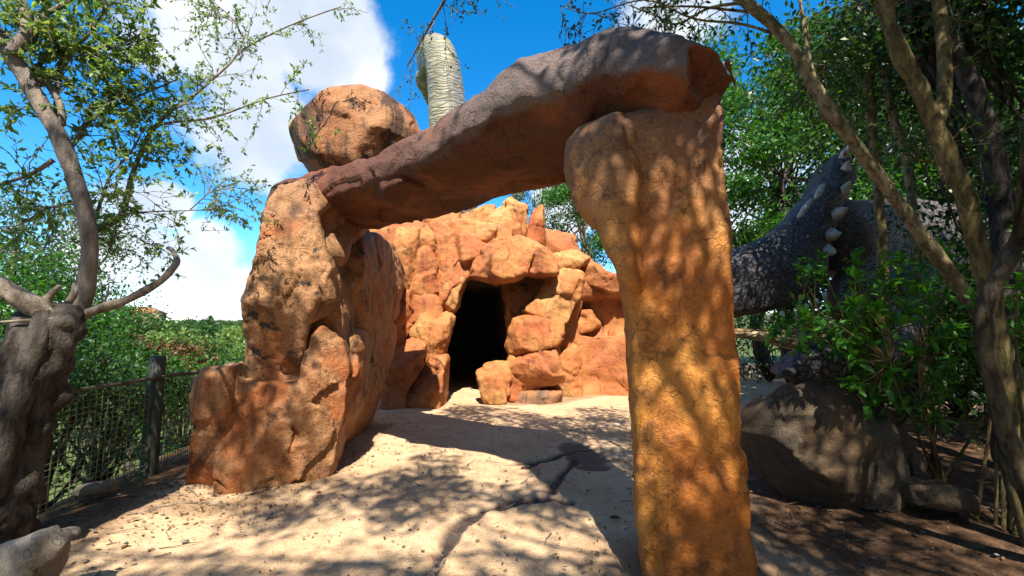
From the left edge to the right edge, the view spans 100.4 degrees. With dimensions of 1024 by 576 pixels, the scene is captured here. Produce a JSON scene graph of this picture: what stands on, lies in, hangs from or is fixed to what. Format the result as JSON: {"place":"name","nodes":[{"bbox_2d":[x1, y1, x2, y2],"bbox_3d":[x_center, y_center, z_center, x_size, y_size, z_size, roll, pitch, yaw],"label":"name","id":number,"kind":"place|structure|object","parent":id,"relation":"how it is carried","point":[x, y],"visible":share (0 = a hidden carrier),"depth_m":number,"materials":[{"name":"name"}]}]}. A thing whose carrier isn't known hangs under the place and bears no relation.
{"place":"outdoors","nodes":[
{"label":"outdoors","id":0,"kind":"place"},
{"bbox_2d":[0,0,1023,321],"label":"sky","id":1,"kind":"structure","parent":0,"point":[371,49],"materials":[{"name":"blue"}]},
{"bbox_2d":[36,313,1023,575],"bbox_3d":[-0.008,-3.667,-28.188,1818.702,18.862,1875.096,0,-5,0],"label":"ground","id":2,"kind":"structure","parent":0,"point":[362,519],"depth_m":3.58,"materials":[{"name":"beige sand"}]},
{"bbox_2d":[0,525,80,575],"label":"rock","id":3,"kind":"object","parent":2,"relation":"on","point":[43,552],"visible":1,"depth_m":2.30,"materials":[{"name":"grey stone"}]},
{"bbox_2d":[0,223,143,466],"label":"bush","id":4,"kind":"object","parent":2,"relation":"on","point":[41,281],"visible":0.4,"depth_m":6.74,"materials":[{"name":"green plant"}]},
{"bbox_2d":[0,265,146,341],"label":"slope tree","id":5,"kind":"object","parent":2,"relation":"on","point":[101,292],"visible":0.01,"depth_m":31.51,"materials":[{"name":"green plant"}]},
{"bbox_2d":[1,298,156,482],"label":"slope tree","id":6,"kind":"object","parent":2,"relation":"on","point":[103,317],"visible":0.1,"depth_m":24.43,"materials":[{"name":"green plant"}]},
{"bbox_2d":[0,152,179,500],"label":"slope tree","id":7,"kind":"object","parent":2,"relation":"on","point":[72,223],"visible":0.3,"depth_m":13.08,"materials":[{"name":"green plant"}]},
{"bbox_2d":[0,246,180,543],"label":"dead stump","id":8,"kind":"object","parent":2,"relation":"on","point":[45,334],"visible":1,"depth_m":2.88,"materials":[{"name":"grey wood"}]},
{"bbox_2d":[71,479,119,497],"bbox_3d":[-3.806,1.825,3.885,0.291,0.123,0.244,0,-5,0],"label":"rock","id":9,"kind":"object","parent":2,"relation":"on","point":[90,489],"visible":1,"depth_m":3.83,"materials":[{"name":"grey stone"}]},
{"bbox_2d":[36,331,162,513],"bbox_3d":[-4.259,1.143,4.035,1.485,1.825,1.448,0,-5,0],"label":"bush","id":10,"kind":"object","parent":2,"relation":"on","point":[94,371],"visible":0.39,"depth_m":4.05,"materials":[{"name":"green plant"}]},
{"bbox_2d":[1,318,242,407],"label":"wood","id":11,"kind":"object","parent":2,"relation":"on","point":[231,323],"visible":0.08,"depth_m":201.01,"materials":[{"name":"green plant"}]},
{"bbox_2d":[59,351,186,478],"bbox_3d":[-8.184,2.882,8.578,2.928,3.229,2.809,0,-5,0],"label":"bush","id":12,"kind":"object","parent":2,"relation":"on","point":[105,470],"visible":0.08,"depth_m":8.49,"materials":[{"name":"green plant"}]},
{"bbox_2d":[49,322,197,497],"bbox_3d":[-4.699,1.293,4.766,2.073,1.920,1.934,5,-7,-42],"label":"bush","id":13,"kind":"object","parent":2,"relation":"on","point":[88,354],"visible":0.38,"depth_m":4.77,"materials":[{"name":"green plant"}]},
{"bbox_2d":[75,327,179,450],"bbox_3d":[-13.978,5.470,14.583,5.005,8.234,4.718,0,-5,0],"label":"slope tree","id":14,"kind":"object","parent":2,"relation":"on","point":[110,347],"visible":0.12,"depth_m":14.33,"materials":[{"name":"green plant"}]},
{"bbox_2d":[92,295,170,328],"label":"slope tree","id":15,"kind":"object","parent":2,"relation":"on","point":[134,311],"visible":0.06,"depth_m":40.49,"materials":[{"name":"green plant"}]},
{"bbox_2d":[36,355,231,518],"bbox_3d":[-4.214,1.645,5.236,0.738,1.694,6.625,0,-5,-3],"label":"wire fence","id":16,"kind":"object","parent":2,"relation":"on","point":[154,379],"visible":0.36,"depth_m":4.50,"materials":[{"name":"metal"}]},
{"bbox_2d":[99,377,190,458],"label":"bush","id":17,"kind":"object","parent":2,"relation":"on","point":[161,428],"visible":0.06,"depth_m":8.94,"materials":[{"name":"green plant"}]},
{"bbox_2d":[104,334,190,425],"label":"house","id":18,"kind":"structure","parent":2,"relation":"on","point":[165,416],"depth_m":36.63,"materials":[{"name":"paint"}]},
{"bbox_2d":[131,307,168,325],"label":"house","id":19,"kind":"structure","parent":2,"relation":"on","point":[162,312],"depth_m":94.59,"materials":[{"name":"paint"}]},
{"bbox_2d":[78,303,223,470],"bbox_3d":[-23.115,5.930,25.169,10.064,10.082,8.117,0,-5,0],"label":"slope tree","id":20,"kind":"object","parent":2,"relation":"on","point":[154,326],"visible":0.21,"depth_m":25.89,"materials":[{"name":"green plant"}]},
{"bbox_2d":[83,328,229,470],"bbox_3d":[-13.475,5.334,15.718,4.904,7.679,4.158,0,-5,0],"label":"slope tree","id":21,"kind":"object","parent":2,"relation":"on","point":[180,350],"visible":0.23,"depth_m":16.02,"materials":[{"name":"green plant"}]},
{"bbox_2d":[89,336,242,458],"bbox_3d":[-5.415,2.079,7.198,2.548,2.534,2.356,0,-5,0],"label":"bush","id":22,"kind":"object","parent":2,"relation":"on","point":[181,366],"visible":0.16,"depth_m":7.13,"materials":[{"name":"green plant"}]},
{"bbox_2d":[135,323,218,454],"bbox_3d":[-17.296,6.184,21.439,4.883,8.896,5.377,2,-6,-19],"label":"slope tree","id":23,"kind":"object","parent":2,"relation":"on","point":[168,338],"visible":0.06,"depth_m":20.99,"materials":[{"name":"green plant"}]},
{"bbox_2d":[0,0,366,350],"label":"slender tree","id":24,"kind":"object","parent":2,"relation":"on","point":[29,23],"visible":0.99,"depth_m":3.51,"materials":[{"name":"green plant"}]},
{"bbox_2d":[145,320,245,374],"bbox_3d":[-13.384,5.196,17.578,5.277,7.744,4.724,0,-5,0],"label":"slope tree","id":25,"kind":"object","parent":2,"relation":"on","point":[235,357],"visible":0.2,"depth_m":17.69,"materials":[{"name":"green plant"}]},
{"bbox_2d":[176,316,244,348],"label":"slope tree","id":26,"kind":"object","parent":2,"relation":"on","point":[207,327],"visible":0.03,"depth_m":30.62,"materials":[{"name":"green plant"}]},
{"bbox_2d":[201,315,222,333],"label":"skyline conifer","id":27,"kind":"object","parent":2,"relation":"on","point":[210,317],"visible":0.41,"depth_m":149.52,"materials":[{"name":"green plant"}]},
{"bbox_2d":[189,323,245,363],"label":"slope tree","id":28,"kind":"object","parent":2,"relation":"on","point":[234,332],"visible":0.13,"depth_m":27.05,"materials":[{"name":"green plant"}]},
{"bbox_2d":[415,33,477,214],"bbox_3d":[-2.611,-3.064,24.530,4.266,14.594,18.056,0,-5,0],"label":"sauropod statue","id":29,"kind":"object","parent":2,"relation":"on","point":[441,90],"visible":0.21,"depth_m":16.29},
{"bbox_2d":[185,26,757,575],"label":"rock arch","id":30,"kind":"object","parent":2,"relation":"on","point":[617,132],"visible":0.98,"depth_m":2.98,"materials":[{"name":"tan rock"},{"name":"rust rock"},{"name":"ochre rock"}]},
{"bbox_2d":[288,84,420,171],"bbox_3d":[-2.105,-1.990,5.990,1.886,1.469,1.546,0,-5,0],"label":"boulder","id":31,"kind":"object","parent":30,"relation":"on","point":[370,122],"visible":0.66,"depth_m":5.31,"materials":[{"name":"brown stone"}]},
{"bbox_2d":[369,197,628,409],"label":"rock cave","id":32,"kind":"structure","parent":2,"relation":"on","point":[506,302],"depth_m":9.52,"materials":[{"name":"stone"}]},
{"bbox_2d":[40,415,1004,575],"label":"leaf litter","id":33,"kind":"object","parent":2,"relation":"on","point":[597,552],"visible":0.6,"depth_m":3.67,"materials":[{"name":"brown plant"}]},
{"bbox_2d":[48,423,1000,575],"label":"twig litter","id":34,"kind":"object","parent":2,"relation":"on","point":[404,479],"visible":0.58,"depth_m":3.79,"materials":[{"name":"brown wood"}]},
{"bbox_2d":[55,413,999,575],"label":"pebbles","id":35,"kind":"object","parent":2,"relation":"on","point":[504,536],"visible":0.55,"depth_m":3.48,"materials":[{"name":"beige stone"}]},
{"bbox_2d":[388,0,673,109],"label":"overhanging tree","id":36,"kind":"object","parent":2,"relation":"on","point":[429,27],"visible":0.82,"depth_m":5.42,"materials":[{"name":"green plant"}]},
{"bbox_2d":[508,185,571,228],"bbox_3d":[1.815,-1.565,21.831,4.303,10.722,3.733,0,-5,0],"label":"broadleaf tree","id":37,"kind":"object","parent":2,"relation":"on","point":[519,196],"visible":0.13,"depth_m":22.18,"materials":[{"name":"green plant"}]},
{"bbox_2d":[528,183,612,271],"bbox_3d":[3.051,-1.171,19.186,5.252,9.468,6.109,0,-5,0],"label":"broadleaf tree","id":38,"kind":"object","parent":2,"relation":"on","point":[562,195],"visible":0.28,"depth_m":18.62,"materials":[{"name":"green plant"}]},
{"bbox_2d":[609,515,620,518],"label":"fallen leaf","id":39,"kind":"object","parent":2,"relation":"on","point":[614,517],"visible":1,"depth_m":3.57,"materials":[{"name":"brown plant"}]},
{"bbox_2d":[738,363,781,377],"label":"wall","id":40,"kind":"structure","parent":2,"relation":"on","point":[746,367],"depth_m":13.84,"materials":[{"name":"grey stone"}]},
{"bbox_2d":[674,0,866,363],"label":"broadleaf tree","id":41,"kind":"object","parent":2,"relation":"on","point":[722,53],"visible":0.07,"depth_m":14.59,"materials":[{"name":"green plant"}]},
{"bbox_2d":[734,301,841,385],"bbox_3d":[7.936,1.570,12.589,6.442,3.928,3.678,-1,-6,15],"label":"bush","id":42,"kind":"object","parent":2,"relation":"on","point":[769,376],"visible":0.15,"depth_m":12.54,"materials":[{"name":"green plant"}]},
{"bbox_2d":[558,0,1023,432],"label":"leaning tree","id":43,"kind":"object","parent":2,"relation":"on","point":[932,250],"visible":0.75,"depth_m":3.46,"materials":[{"name":"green plant"}]},
{"bbox_2d":[762,249,847,355],"bbox_3d":[3.504,0.695,5.106,1.243,2.380,0.583,1,-6,-16],"label":"shrub","id":44,"kind":"object","parent":2,"relation":"on","point":[809,273],"visible":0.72,"depth_m":5.09,"materials":[{"name":"green plant"}]},
{"bbox_2d":[740,380,915,508],"bbox_3d":[2.961,1.445,3.997,1.422,1.418,1.142,3,-6,-30],"label":"boulder","id":45,"kind":"object","parent":2,"relation":"on","point":[817,441],"visible":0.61,"depth_m":3.65,"materials":[{"name":"grey stone"}]},
{"bbox_2d":[720,73,941,382],"bbox_3d":[6.305,-1.214,9.681,5.409,7.702,5.271,-5,-7,44],"label":"broadleaf tree","id":46,"kind":"object","parent":2,"relation":"on","point":[762,154],"visible":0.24,"depth_m":9.51,"materials":[{"name":"green plant"}]},
{"bbox_2d":[721,0,1000,401],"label":"upright tree","id":47,"kind":"object","parent":2,"relation":"on","point":[881,239],"visible":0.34,"depth_m":5.79,"materials":[{"name":"green plant"}]},
{"bbox_2d":[723,0,1023,469],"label":"dark tree","id":48,"kind":"object","parent":2,"relation":"on","point":[971,86],"visible":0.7,"depth_m":4.48,"materials":[{"name":"green plant"}]},
{"bbox_2d":[731,145,1023,414],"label":"dinosaur statue","id":49,"kind":"object","parent":2,"relation":"on","point":[824,214],"visible":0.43,"depth_m":6.23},
{"bbox_2d":[858,406,910,512],"bbox_3d":[3.072,1.424,3.598,0.392,0.827,0.335,0,-5,0],"label":"rock","id":50,"kind":"object","parent":2,"relation":"on","point":[891,473],"visible":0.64,"depth_m":3.45,"materials":[{"name":"grey stone"}]},
{"bbox_2d":[747,5,1023,320],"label":"broadleaf tree","id":51,"kind":"object","parent":2,"relation":"on","point":[929,184],"visible":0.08,"depth_m":9.16,"materials":[{"name":"green plant"}]},
{"bbox_2d":[750,0,1021,437],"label":"bent tree","id":52,"kind":"object","parent":2,"relation":"on","point":[911,198],"visible":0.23,"depth_m":5.96,"materials":[{"name":"green plant"}]},
{"bbox_2d":[789,237,987,482],"bbox_3d":[3.345,0.672,3.726,2.119,2.152,1.060,0,-5,0],"label":"shrub","id":53,"kind":"object","parent":2,"relation":"on","point":[859,341],"visible":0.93,"depth_m":3.56,"materials":[{"name":"green plant"}]},
{"bbox_2d":[818,312,973,396],"bbox_3d":[10.500,1.234,10.502,7.306,5.395,4.581,0,-5,0],"label":"bush","id":54,"kind":"object","parent":2,"relation":"on","point":[948,345],"depth_m":10.44,"materials":[{"name":"green plant"}]},
{"bbox_2d":[907,446,929,507],"bbox_3d":[3.358,1.593,3.605,0.239,0.551,0.310,0,-5,0],"label":"rock","id":55,"kind":"object","parent":2,"relation":"on","point":[917,462],"visible":0.28,"depth_m":3.51,"materials":[{"name":"grey stone"}]},
{"bbox_2d":[826,0,1023,379],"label":"broadleaf tree","id":56,"kind":"object","parent":2,"relation":"on","point":[970,139],"visible":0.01,"depth_m":13.43,"materials":[{"name":"green plant"}]},
{"bbox_2d":[827,253,1023,428],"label":"bush","id":57,"kind":"object","parent":2,"relation":"on","point":[952,405],"visible":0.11,"depth_m":6.18,"materials":[{"name":"green plant"}]},
{"bbox_2d":[845,0,1023,546],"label":"forked tree","id":58,"kind":"object","parent":2,"relation":"on","point":[953,173],"visible":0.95,"depth_m":3.02,"materials":[{"name":"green plant"}]},
{"bbox_2d":[901,475,980,513],"bbox_3d":[3.310,1.605,3.306,0.356,0.244,0.345,0,-5,0],"label":"rock","id":59,"kind":"object","parent":2,"relation":"on","point":[920,490],"visible":1,"depth_m":3.22,"materials":[{"name":"grey stone"}]},
{"bbox_2d":[896,55,1023,319],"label":"broadleaf tree","id":60,"kind":"object","parent":2,"relation":"on","point":[1017,106],"visible":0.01,"depth_m":9.44,"materials":[{"name":"green plant"}]},
{"bbox_2d":[911,283,1023,447],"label":"bush","id":61,"kind":"object","parent":2,"relation":"on","point":[972,374],"visible":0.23,"depth_m":4.99,"materials":[{"name":"green plant"}]},
{"bbox_2d":[928,252,1023,411],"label":"bush","id":62,"kind":"object","parent":2,"relation":"on","point":[962,314],"visible":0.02,"depth_m":7.17,"materials":[{"name":"green plant"}]},
{"bbox_2d":[950,220,1023,535],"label":"shrub","id":63,"kind":"object","parent":2,"relation":"on","point":[1008,522],"visible":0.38,"depth_m":3.22,"materials":[{"name":"green plant"}]},
{"bbox_2d":[972,123,1023,512],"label":"mossy tree","id":64,"kind":"object","parent":2,"relation":"on","point":[1009,445],"visible":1,"depth_m":2.62,"materials":[{"name":"brown plant"}]}
]}

